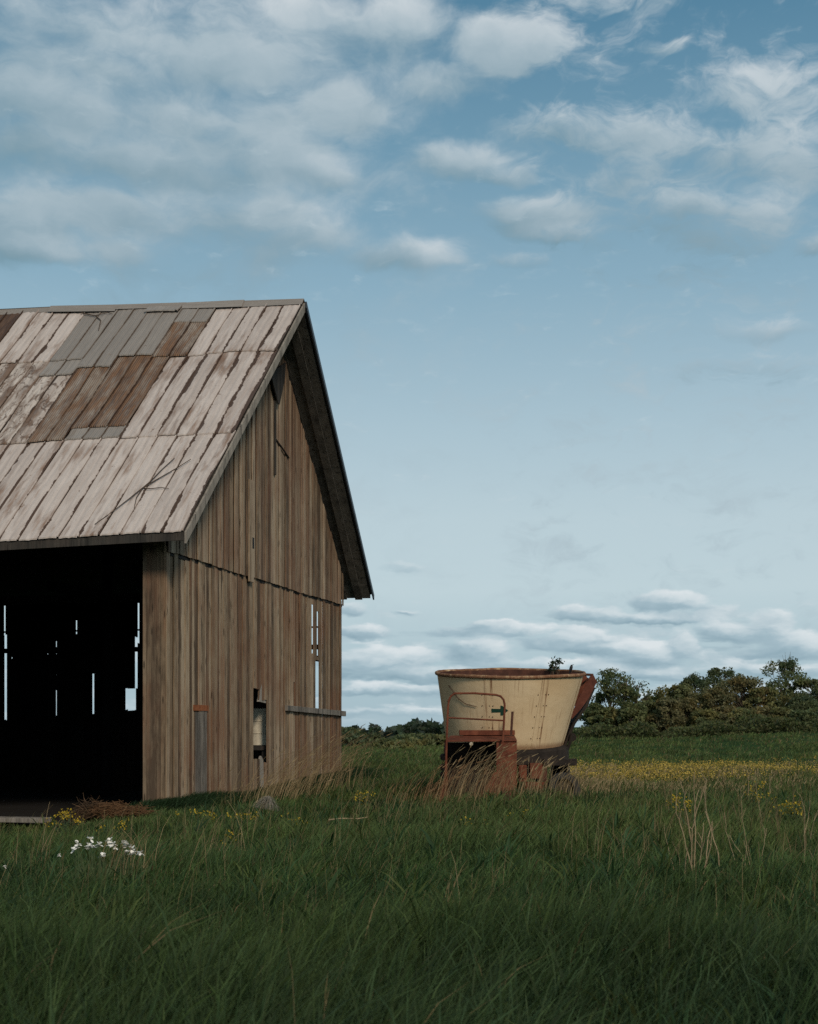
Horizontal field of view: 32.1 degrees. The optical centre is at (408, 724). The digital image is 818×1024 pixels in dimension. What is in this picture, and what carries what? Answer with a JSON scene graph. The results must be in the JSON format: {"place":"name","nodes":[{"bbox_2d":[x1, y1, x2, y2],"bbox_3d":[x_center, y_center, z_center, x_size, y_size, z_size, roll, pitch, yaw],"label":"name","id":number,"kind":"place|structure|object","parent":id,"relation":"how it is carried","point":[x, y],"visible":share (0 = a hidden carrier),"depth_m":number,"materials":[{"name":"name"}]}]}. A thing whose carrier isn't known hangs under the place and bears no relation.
{"place":"outdoors","nodes":[
{"label":"outdoors","id":0,"kind":"place"},
{"bbox_2d":[125,765,395,810],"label":"rank grass","id":1,"kind":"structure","parent":0,"point":[192,800],"depth_m":27.81,"materials":[{"name":"plant"}]},
{"bbox_2d":[0,727,817,1023],"bbox_3d":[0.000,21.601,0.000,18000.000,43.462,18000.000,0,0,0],"label":"ground","id":2,"kind":"structure","parent":0,"point":[680,762],"depth_m":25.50,"materials":[{"name":"plant"}]},
{"bbox_2d":[0,816,51,822],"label":"sill plank","id":3,"kind":"object","parent":2,"relation":"on","point":[16,819],"visible":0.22,"depth_m":26.79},
{"bbox_2d":[30,802,62,863],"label":"dry grass tuft","id":4,"kind":"object","parent":2,"relation":"on","point":[43,837],"visible":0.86,"depth_m":13.51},
{"bbox_2d":[46,854,60,879],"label":"white flower","id":5,"kind":"object","parent":2,"relation":"on","point":[59,855],"visible":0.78,"depth_m":12.49,"materials":[{"name":"green plant"}]},
{"bbox_2d":[44,808,84,832],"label":"yellow plant","id":6,"kind":"object","parent":2,"relation":"on","point":[65,821],"visible":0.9,"depth_m":19.96,"materials":[{"name":"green plant"}]},
{"bbox_2d":[62,847,81,881],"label":"white flower","id":7,"kind":"object","parent":2,"relation":"on","point":[72,848],"visible":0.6,"depth_m":12.36,"materials":[{"name":"green plant"}]},
{"bbox_2d":[67,840,88,879],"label":"white flower","id":8,"kind":"object","parent":2,"relation":"on","point":[76,845],"visible":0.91,"depth_m":12.20,"materials":[{"name":"green plant"}]},
{"bbox_2d":[79,842,93,878],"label":"white flower","id":9,"kind":"object","parent":2,"relation":"on","point":[89,845],"visible":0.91,"depth_m":12.22,"materials":[{"name":"green plant"}]},
{"bbox_2d":[77,836,98,882],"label":"white flower","id":10,"kind":"object","parent":2,"relation":"on","point":[81,859],"visible":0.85,"depth_m":12.22,"materials":[{"name":"green plant"}]},
{"bbox_2d":[63,794,116,824],"bbox_3d":[-5.185,1.399,23.342,0.964,0.572,0.879,0,0,0],"label":"straw heap","id":11,"kind":"object","parent":2,"relation":"on","point":[82,809],"visible":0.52,"depth_m":23.21,"materials":[{"name":"plant"}]},
{"bbox_2d":[87,842,102,883],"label":"white flower","id":12,"kind":"object","parent":2,"relation":"on","point":[99,867],"visible":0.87,"depth_m":11.96,"materials":[{"name":"green plant"}]},
{"bbox_2d":[91,845,103,874],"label":"white flower","id":13,"kind":"object","parent":2,"relation":"on","point":[94,857],"visible":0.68,"depth_m":12.52,"materials":[{"name":"green plant"}]},
{"bbox_2d":[91,852,115,882],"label":"white flower","id":14,"kind":"object","parent":2,"relation":"on","point":[102,853],"visible":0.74,"depth_m":12.08,"materials":[{"name":"green plant"}]},
{"bbox_2d":[97,837,120,882],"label":"white flower","id":15,"kind":"object","parent":2,"relation":"on","point":[108,843],"visible":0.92,"depth_m":12.21,"materials":[{"name":"green plant"}]},
{"bbox_2d":[96,817,128,833],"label":"yellow plant","id":16,"kind":"object","parent":2,"relation":"on","point":[117,827],"visible":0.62,"depth_m":19.41,"materials":[{"name":"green plant"}]},
{"bbox_2d":[104,842,123,879],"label":"white flower","id":17,"kind":"object","parent":2,"relation":"on","point":[114,847],"visible":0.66,"depth_m":12.45,"materials":[{"name":"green plant"}]},
{"bbox_2d":[116,842,129,875],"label":"white flower","id":18,"kind":"object","parent":2,"relation":"on","point":[125,862],"visible":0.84,"depth_m":12.34,"materials":[{"name":"green plant"}]},
{"bbox_2d":[89,800,157,819],"bbox_3d":[-4.687,1.407,23.200,1.155,0.366,0.898,0,0,0],"label":"straw heap","id":19,"kind":"object","parent":2,"relation":"on","point":[119,810],"visible":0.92,"depth_m":23.02,"materials":[{"name":"plant"}]},
{"bbox_2d":[120,840,136,877],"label":"white flower","id":20,"kind":"object","parent":2,"relation":"on","point":[125,841],"visible":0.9,"depth_m":12.33,"materials":[{"name":"green plant"}]},
{"bbox_2d":[120,846,142,875],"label":"white flower","id":21,"kind":"object","parent":2,"relation":"on","point":[132,854],"visible":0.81,"depth_m":12.55,"materials":[{"name":"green plant"}]},
{"bbox_2d":[97,830,166,882],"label":"dry grass tuft","id":22,"kind":"object","parent":2,"relation":"on","point":[121,854],"visible":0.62,"depth_m":12.30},
{"bbox_2d":[122,850,143,876],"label":"white flower","id":23,"kind":"object","parent":2,"relation":"on","point":[132,851],"visible":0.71,"depth_m":12.51,"materials":[{"name":"green plant"}]},
{"bbox_2d":[114,812,170,867],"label":"dry grass tuft","id":24,"kind":"object","parent":2,"relation":"on","point":[144,839],"visible":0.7,"depth_m":13.02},
{"bbox_2d":[131,850,153,884],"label":"white flower","id":25,"kind":"object","parent":2,"relation":"on","point":[141,864],"visible":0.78,"depth_m":12.01,"materials":[{"name":"green plant"}]},
{"bbox_2d":[0,298,373,823],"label":"barn","id":26,"kind":"structure","parent":2,"relation":"on","point":[230,556],"depth_m":32.09,"materials":[{"name":"brown wood"}]},
{"bbox_2d":[81,312,111,330],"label":"dead branch","id":27,"kind":"object","parent":26,"relation":"on","point":[96,316],"visible":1,"depth_m":33.43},
{"bbox_2d":[95,458,190,523],"bbox_3d":[-4.966,-4.495,27.071,0.625,1.510,2.009,0,0,42],"label":"dead branch","id":28,"kind":"object","parent":26,"relation":"on","point":[146,485],"visible":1,"depth_m":27.26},
{"bbox_2d":[253,746,265,761],"bbox_3d":[-3.469,1.067,33.358,0.600,1.165,1.000,0,0,13],"label":"drum stand","id":29,"kind":"object","parent":26,"relation":"on","point":[257,749],"visible":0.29,"depth_m":32.87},
{"bbox_2d":[253,708,265,745],"bbox_3d":[-3.450,0.043,33.353,0.608,0.875,0.608,0,0,13],"label":"steel drum","id":30,"kind":"object","parent":29,"relation":"on","point":[259,726],"visible":0.54,"depth_m":33.07,"materials":[{"name":"paint"}]},
{"bbox_2d":[196,815,243,858],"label":"dry grass tuft","id":31,"kind":"object","parent":2,"relation":"on","point":[215,836],"visible":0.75,"depth_m":14.48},
{"bbox_2d":[227,812,258,824],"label":"yellow plant","id":32,"kind":"object","parent":2,"relation":"on","point":[250,818],"visible":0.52,"depth_m":21.57,"materials":[{"name":"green plant"}]},
{"bbox_2d":[227,800,267,847],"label":"dry grass tuft","id":33,"kind":"object","parent":2,"relation":"on","point":[241,826],"visible":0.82,"depth_m":15.53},
{"bbox_2d":[217,766,298,802],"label":"dry grass tuft","id":34,"kind":"object","parent":2,"relation":"on","point":[249,789],"visible":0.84,"depth_m":27.68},
{"bbox_2d":[253,796,280,810],"bbox_3d":[-2.426,1.335,24.504,0.547,0.236,0.526,9,0,0],"label":"rock","id":35,"kind":"object","parent":2,"relation":"on","point":[265,799],"visible":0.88,"depth_m":24.44,"materials":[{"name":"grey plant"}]},
{"bbox_2d":[239,745,329,799],"bbox_3d":[-2.507,1.003,28.595,1.840,1.260,1.153,0,0,-20],"label":"dry grass tuft","id":36,"kind":"object","parent":2,"relation":"on","point":[283,778],"visible":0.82,"depth_m":28.74,"materials":[{"name":"plant"}]},
{"bbox_2d":[250,733,391,798],"bbox_3d":[-1.931,0.932,30.403,3.134,1.536,1.255,0,0,8],"label":"dry grass tuft","id":37,"kind":"object","parent":2,"relation":"on","point":[286,777],"visible":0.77,"depth_m":30.34,"materials":[{"name":"plant"}]},
{"bbox_2d":[269,724,389,794],"bbox_3d":[-1.748,0.786,31.835,3.030,1.634,1.468,0,0,0],"label":"dry grass tuft","id":38,"kind":"object","parent":2,"relation":"on","point":[310,772],"visible":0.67,"depth_m":31.75,"materials":[{"name":"plant"}]},
{"bbox_2d":[285,730,380,786],"bbox_3d":[-2.013,0.860,34.005,2.679,1.484,1.069,0,0,0],"label":"dry grass tuft","id":39,"kind":"object","parent":2,"relation":"on","point":[339,763],"visible":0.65,"depth_m":34.07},
{"bbox_2d":[342,726,360,735],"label":"field bush","id":40,"kind":"object","parent":2,"relation":"on","point":[346,730],"visible":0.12,"depth_m":149.19,"materials":[{"name":"green plant"}]},
{"bbox_2d":[311,736,399,789],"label":"dry grass tuft","id":41,"kind":"object","parent":2,"relation":"on","point":[357,768],"visible":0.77,"depth_m":32.93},
{"bbox_2d":[342,731,370,746],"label":"field bush","id":42,"kind":"object","parent":2,"relation":"on","point":[349,739],"visible":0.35,"depth_m":119.05,"materials":[{"name":"green plant"}]},
{"bbox_2d":[355,790,375,809],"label":"yellow plant","id":43,"kind":"object","parent":2,"relation":"on","point":[362,799],"visible":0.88,"depth_m":25.04,"materials":[{"name":"green plant"}]},
{"bbox_2d":[349,731,382,745],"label":"field bush","id":44,"kind":"object","parent":2,"relation":"on","point":[373,735],"visible":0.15,"depth_m":124.16,"materials":[{"name":"green plant"}]},
{"bbox_2d":[361,737,396,748],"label":"field bush","id":45,"kind":"object","parent":2,"relation":"on","point":[378,742],"visible":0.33,"depth_m":81.38,"materials":[{"name":"green plant"}]},
{"bbox_2d":[342,717,444,739],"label":"wood","id":46,"kind":"object","parent":2,"relation":"on","point":[416,725],"visible":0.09,"depth_m":216.32,"materials":[{"name":"green plant"}]},
{"bbox_2d":[339,771,451,820],"bbox_3d":[-0.141,1.133,21.854,1.770,0.852,0.922,0,0,21],"label":"dry grass tuft","id":47,"kind":"object","parent":2,"relation":"on","point":[378,795],"visible":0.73,"depth_m":21.82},
{"bbox_2d":[377,739,418,749],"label":"field bush","id":48,"kind":"object","parent":2,"relation":"on","point":[394,744],"visible":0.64,"depth_m":79.47,"materials":[{"name":"green plant"}]},
{"bbox_2d":[392,733,415,740],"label":"field bush","id":49,"kind":"object","parent":2,"relation":"on","point":[406,736],"visible":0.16,"depth_m":109.67,"materials":[{"name":"green plant"}]},
{"bbox_2d":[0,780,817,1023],"bbox_3d":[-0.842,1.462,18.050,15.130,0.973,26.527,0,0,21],"label":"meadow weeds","id":50,"kind":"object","parent":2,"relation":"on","point":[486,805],"visible":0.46,"depth_m":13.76,"materials":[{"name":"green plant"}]},
{"bbox_2d":[341,764,480,812],"bbox_3d":[0.068,1.114,24.117,2.553,0.921,0.748,0,0,-11],"label":"dry grass tuft","id":51,"kind":"object","parent":2,"relation":"on","point":[404,795],"visible":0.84,"depth_m":24.06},
{"bbox_2d":[407,732,429,744],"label":"field bush","id":52,"kind":"object","parent":2,"relation":"on","point":[420,734],"visible":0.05,"depth_m":104.72,"materials":[{"name":"green plant"}]},
{"bbox_2d":[386,775,463,803],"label":"dry grass tuft","id":53,"kind":"object","parent":2,"relation":"on","point":[424,789],"visible":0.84,"depth_m":26.53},
{"bbox_2d":[408,733,445,746],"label":"field bush","id":54,"kind":"object","parent":2,"relation":"on","point":[433,739],"visible":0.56,"depth_m":99.18,"materials":[{"name":"green plant"}]},
{"bbox_2d":[390,757,496,802],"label":"dry grass tuft","id":55,"kind":"object","parent":2,"relation":"on","point":[451,783],"visible":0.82,"depth_m":26.46,"materials":[{"name":"plant"}]},
{"bbox_2d":[445,852,462,902],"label":"dry grass tuft","id":56,"kind":"object","parent":2,"relation":"on","point":[454,883],"visible":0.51,"depth_m":9.99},
{"bbox_2d":[436,740,516,801],"bbox_3d":[1.238,0.873,26.442,1.631,1.178,1.087,0,0,0],"label":"dry grass tuft","id":57,"kind":"object","parent":2,"relation":"on","point":[464,774],"visible":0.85,"depth_m":26.38,"materials":[{"name":"plant"}]},
{"bbox_2d":[456,744,536,798],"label":"dry grass tuft","id":58,"kind":"object","parent":2,"relation":"on","point":[510,755],"visible":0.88,"depth_m":26.30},
{"bbox_2d":[475,759,539,797],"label":"dry grass tuft","id":59,"kind":"object","parent":2,"relation":"on","point":[500,776],"visible":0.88,"depth_m":26.15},
{"bbox_2d":[477,759,553,798],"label":"dry grass tuft","id":60,"kind":"object","parent":2,"relation":"on","point":[520,780],"visible":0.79,"depth_m":26.27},
{"bbox_2d":[435,668,596,801],"bbox_3d":[2.163,0.135,28.229,3.278,2.730,4.476,0,0,0],"label":"feed mixer","id":61,"kind":"object","parent":2,"relation":"on","point":[537,712],"visible":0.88,"depth_m":27.79,"materials":[{"name":"beige paint"}]},
{"bbox_2d":[548,656,564,674],"bbox_3d":[3.062,-0.507,29.927,0.383,1.920,0.345,0,0,36],"label":"sapling","id":62,"kind":"object","parent":61,"relation":"on","point":[552,667],"visible":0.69,"depth_m":29.89,"materials":[{"name":"green plant"}]},
{"bbox_2d":[504,756,570,797],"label":"dry grass tuft","id":63,"kind":"object","parent":2,"relation":"on","point":[540,785],"visible":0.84,"depth_m":26.72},
{"bbox_2d":[530,758,586,794],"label":"dry grass tuft","id":64,"kind":"object","parent":2,"relation":"on","point":[562,778],"visible":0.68,"depth_m":26.97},
{"bbox_2d":[546,772,580,796],"bbox_3d":[2.980,1.240,27.450,0.690,0.690,0.200,8,-23,-10],"label":"tyre","id":65,"kind":"object","parent":2,"relation":"on","point":[554,785],"visible":0.41,"depth_m":27.45,"materials":[{"name":"black rubber"}]},
{"bbox_2d":[549,766,620,797],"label":"dry grass tuft","id":66,"kind":"object","parent":2,"relation":"on","point":[579,782],"visible":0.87,"depth_m":26.86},
{"bbox_2d":[572,702,612,735],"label":"field shrub","id":67,"kind":"object","parent":2,"relation":"on","point":[594,713],"visible":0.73,"depth_m":111.41,"materials":[{"name":"green plant"}]},
{"bbox_2d":[571,799,613,861],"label":"dry grass tuft","id":68,"kind":"object","parent":2,"relation":"on","point":[596,832],"visible":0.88,"depth_m":14.03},
{"bbox_2d":[566,771,654,796],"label":"dry grass tuft","id":69,"kind":"object","parent":2,"relation":"on","point":[608,782],"visible":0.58,"depth_m":28.04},
{"bbox_2d":[601,706,620,724],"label":"field shrub","id":70,"kind":"object","parent":2,"relation":"on","point":[613,712],"visible":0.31,"depth_m":112.27,"materials":[{"name":"green plant"}]},
{"bbox_2d":[588,667,639,706],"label":"tree","id":71,"kind":"object","parent":2,"relation":"on","point":[610,693],"visible":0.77,"depth_m":117.59,"materials":[{"name":"green plant"}]},
{"bbox_2d":[611,675,652,707],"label":"tree","id":72,"kind":"object","parent":2,"relation":"on","point":[648,694],"visible":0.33,"depth_m":119.74,"materials":[{"name":"green plant"}]},
{"bbox_2d":[613,701,657,728],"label":"field shrub","id":73,"kind":"object","parent":2,"relation":"on","point":[630,712],"visible":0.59,"depth_m":111.23,"materials":[{"name":"green plant"}]},
{"bbox_2d":[637,699,666,730],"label":"field shrub","id":74,"kind":"object","parent":2,"relation":"on","point":[650,706],"visible":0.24,"depth_m":113.50,"materials":[{"name":"green plant"}]},
{"bbox_2d":[641,695,662,713],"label":"tree","id":75,"kind":"object","parent":2,"relation":"on","point":[652,698],"visible":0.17,"depth_m":125.65,"materials":[{"name":"green plant"}]},
{"bbox_2d":[654,802,662,840],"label":"dry weed","id":76,"kind":"object","parent":2,"relation":"on","point":[656,821],"visible":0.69,"depth_m":15.98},
{"bbox_2d":[645,696,688,732],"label":"field shrub","id":77,"kind":"object","parent":2,"relation":"on","point":[665,706],"visible":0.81,"depth_m":111.53,"materials":[{"name":"green plant"}]},
{"bbox_2d":[663,782,673,810],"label":"dry weed","id":78,"kind":"object","parent":2,"relation":"on","point":[671,797],"visible":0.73,"depth_m":19.99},
{"bbox_2d":[653,683,701,702],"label":"tree","id":79,"kind":"object","parent":2,"relation":"on","point":[675,691],"visible":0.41,"depth_m":123.58,"materials":[{"name":"green plant"}]},
{"bbox_2d":[666,793,691,815],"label":"yellow plant","id":80,"kind":"object","parent":2,"relation":"on","point":[686,801],"visible":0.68,"depth_m":19.98,"materials":[{"name":"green plant"}]},
{"bbox_2d":[669,697,701,723],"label":"field shrub","id":81,"kind":"object","parent":2,"relation":"on","point":[688,705],"visible":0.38,"depth_m":113.26,"materials":[{"name":"green plant"}]},
{"bbox_2d":[569,760,817,793],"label":"dry stalks","id":82,"kind":"object","parent":2,"relation":"on","point":[797,780],"visible":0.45,"depth_m":33.65,"materials":[{"name":"plant"}]},
{"bbox_2d":[570,754,817,783],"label":"yellow flowers","id":83,"kind":"object","parent":2,"relation":"on","point":[639,771],"visible":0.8,"depth_m":36.19,"materials":[{"name":"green plant"}]},
{"bbox_2d":[676,772,719,881],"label":"dry weed","id":84,"kind":"object","parent":2,"relation":"on","point":[711,830],"visible":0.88,"depth_m":12.19,"materials":[{"name":"plant"}]},
{"bbox_2d":[580,713,817,738],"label":"hedge","id":85,"kind":"object","parent":2,"relation":"on","point":[746,724],"visible":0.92,"depth_m":102.74,"materials":[{"name":"green plant"}]},
{"bbox_2d":[679,673,718,703],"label":"tree","id":86,"kind":"object","parent":2,"relation":"on","point":[695,681],"visible":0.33,"depth_m":131.37,"materials":[{"name":"green plant"}]},
{"bbox_2d":[678,708,724,726],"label":"field shrub","id":87,"kind":"object","parent":2,"relation":"on","point":[697,716],"visible":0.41,"depth_m":111.43,"materials":[{"name":"green plant"}]},
{"bbox_2d":[688,685,738,716],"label":"tree","id":88,"kind":"object","parent":2,"relation":"on","point":[707,695],"visible":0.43,"depth_m":120.10,"materials":[{"name":"green plant"}]},
{"bbox_2d":[699,667,743,705],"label":"tree","id":89,"kind":"object","parent":2,"relation":"on","point":[718,673],"visible":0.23,"depth_m":133.47,"materials":[{"name":"green plant"}]},
{"bbox_2d":[712,705,738,722],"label":"field shrub","id":90,"kind":"object","parent":2,"relation":"on","point":[723,711],"visible":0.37,"depth_m":112.29,"materials":[{"name":"green plant"}]},
{"bbox_2d":[712,674,771,708],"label":"tree","id":91,"kind":"object","parent":2,"relation":"on","point":[739,684],"visible":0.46,"depth_m":121.41,"materials":[{"name":"green plant"}]},
{"bbox_2d":[724,707,759,725],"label":"field shrub","id":92,"kind":"object","parent":2,"relation":"on","point":[737,712],"visible":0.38,"depth_m":111.43,"materials":[{"name":"green plant"}]},
{"bbox_2d":[741,795,751,872],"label":"dry weed","id":93,"kind":"object","parent":2,"relation":"on","point":[745,839],"visible":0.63,"depth_m":12.84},
{"bbox_2d":[745,781,772,809],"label":"yellow plant","id":94,"kind":"object","parent":2,"relation":"on","point":[758,794],"visible":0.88,"depth_m":22.03,"materials":[{"name":"green plant"}]},
{"bbox_2d":[745,765,773,822],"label":"dry weed","id":95,"kind":"object","parent":2,"relation":"on","point":[756,790],"visible":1,"depth_m":15.46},
{"bbox_2d":[748,705,775,728],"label":"field shrub","id":96,"kind":"object","parent":2,"relation":"on","point":[765,710],"visible":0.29,"depth_m":112.38,"materials":[{"name":"green plant"}]},
{"bbox_2d":[741,685,791,708],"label":"tree","id":97,"kind":"object","parent":2,"relation":"on","point":[780,701],"visible":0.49,"depth_m":120.38,"materials":[{"name":"green plant"}]},
{"bbox_2d":[774,802,782,841],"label":"dry weed","id":98,"kind":"object","parent":2,"relation":"on","point":[778,820],"visible":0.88,"depth_m":15.93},
{"bbox_2d":[769,706,794,717],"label":"field shrub","id":99,"kind":"object","parent":2,"relation":"on","point":[782,711],"visible":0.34,"depth_m":111.47,"materials":[{"name":"green plant"}]},
{"bbox_2d":[760,655,810,704],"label":"tree","id":100,"kind":"object","parent":2,"relation":"on","point":[789,672],"visible":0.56,"depth_m":129.19,"materials":[{"name":"green plant"}]},
{"bbox_2d":[769,795,803,824],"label":"yellow plant","id":101,"kind":"object","parent":2,"relation":"on","point":[789,812],"visible":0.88,"depth_m":19.48,"materials":[{"name":"green plant"}]},
{"bbox_2d":[782,695,817,710],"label":"bush","id":102,"kind":"object","parent":2,"relation":"on","point":[802,702],"visible":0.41,"depth_m":118.14,"materials":[{"name":"green plant"}]},
{"bbox_2d":[787,677,817,709],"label":"tree","id":103,"kind":"object","parent":2,"relation":"on","point":[807,684],"visible":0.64,"depth_m":127.83,"materials":[{"name":"green plant"}]},
{"bbox_2d":[790,709,817,722],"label":"field shrub","id":104,"kind":"object","parent":2,"relation":"on","point":[804,716],"visible":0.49,"depth_m":110.16,"materials":[{"name":"green plant"}]},
{"bbox_2d":[795,790,817,860],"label":"dry weed","id":105,"kind":"object","parent":2,"relation":"on","point":[806,825],"visible":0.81,"depth_m":12.95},
{"bbox_2d":[798,800,814,846],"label":"dry weed","id":106,"kind":"object","parent":2,"relation":"on","point":[806,829],"visible":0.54,"depth_m":15.03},
{"bbox_2d":[796,685,817,702],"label":"tree","id":107,"kind":"object","parent":2,"relation":"on","point":[802,694],"visible":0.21,"depth_m":124.24,"materials":[{"name":"green plant"}]},
{"bbox_2d":[807,707,817,714],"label":"field shrub","id":108,"kind":"object","parent":2,"relation":"on","point":[812,709],"visible":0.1,"depth_m":111.69,"materials":[{"name":"green plant"}]},
{"bbox_2d":[0,0,817,731],"label":"sky","id":109,"kind":"structure","parent":0,"point":[554,263],"materials":[{"name":"blue"}]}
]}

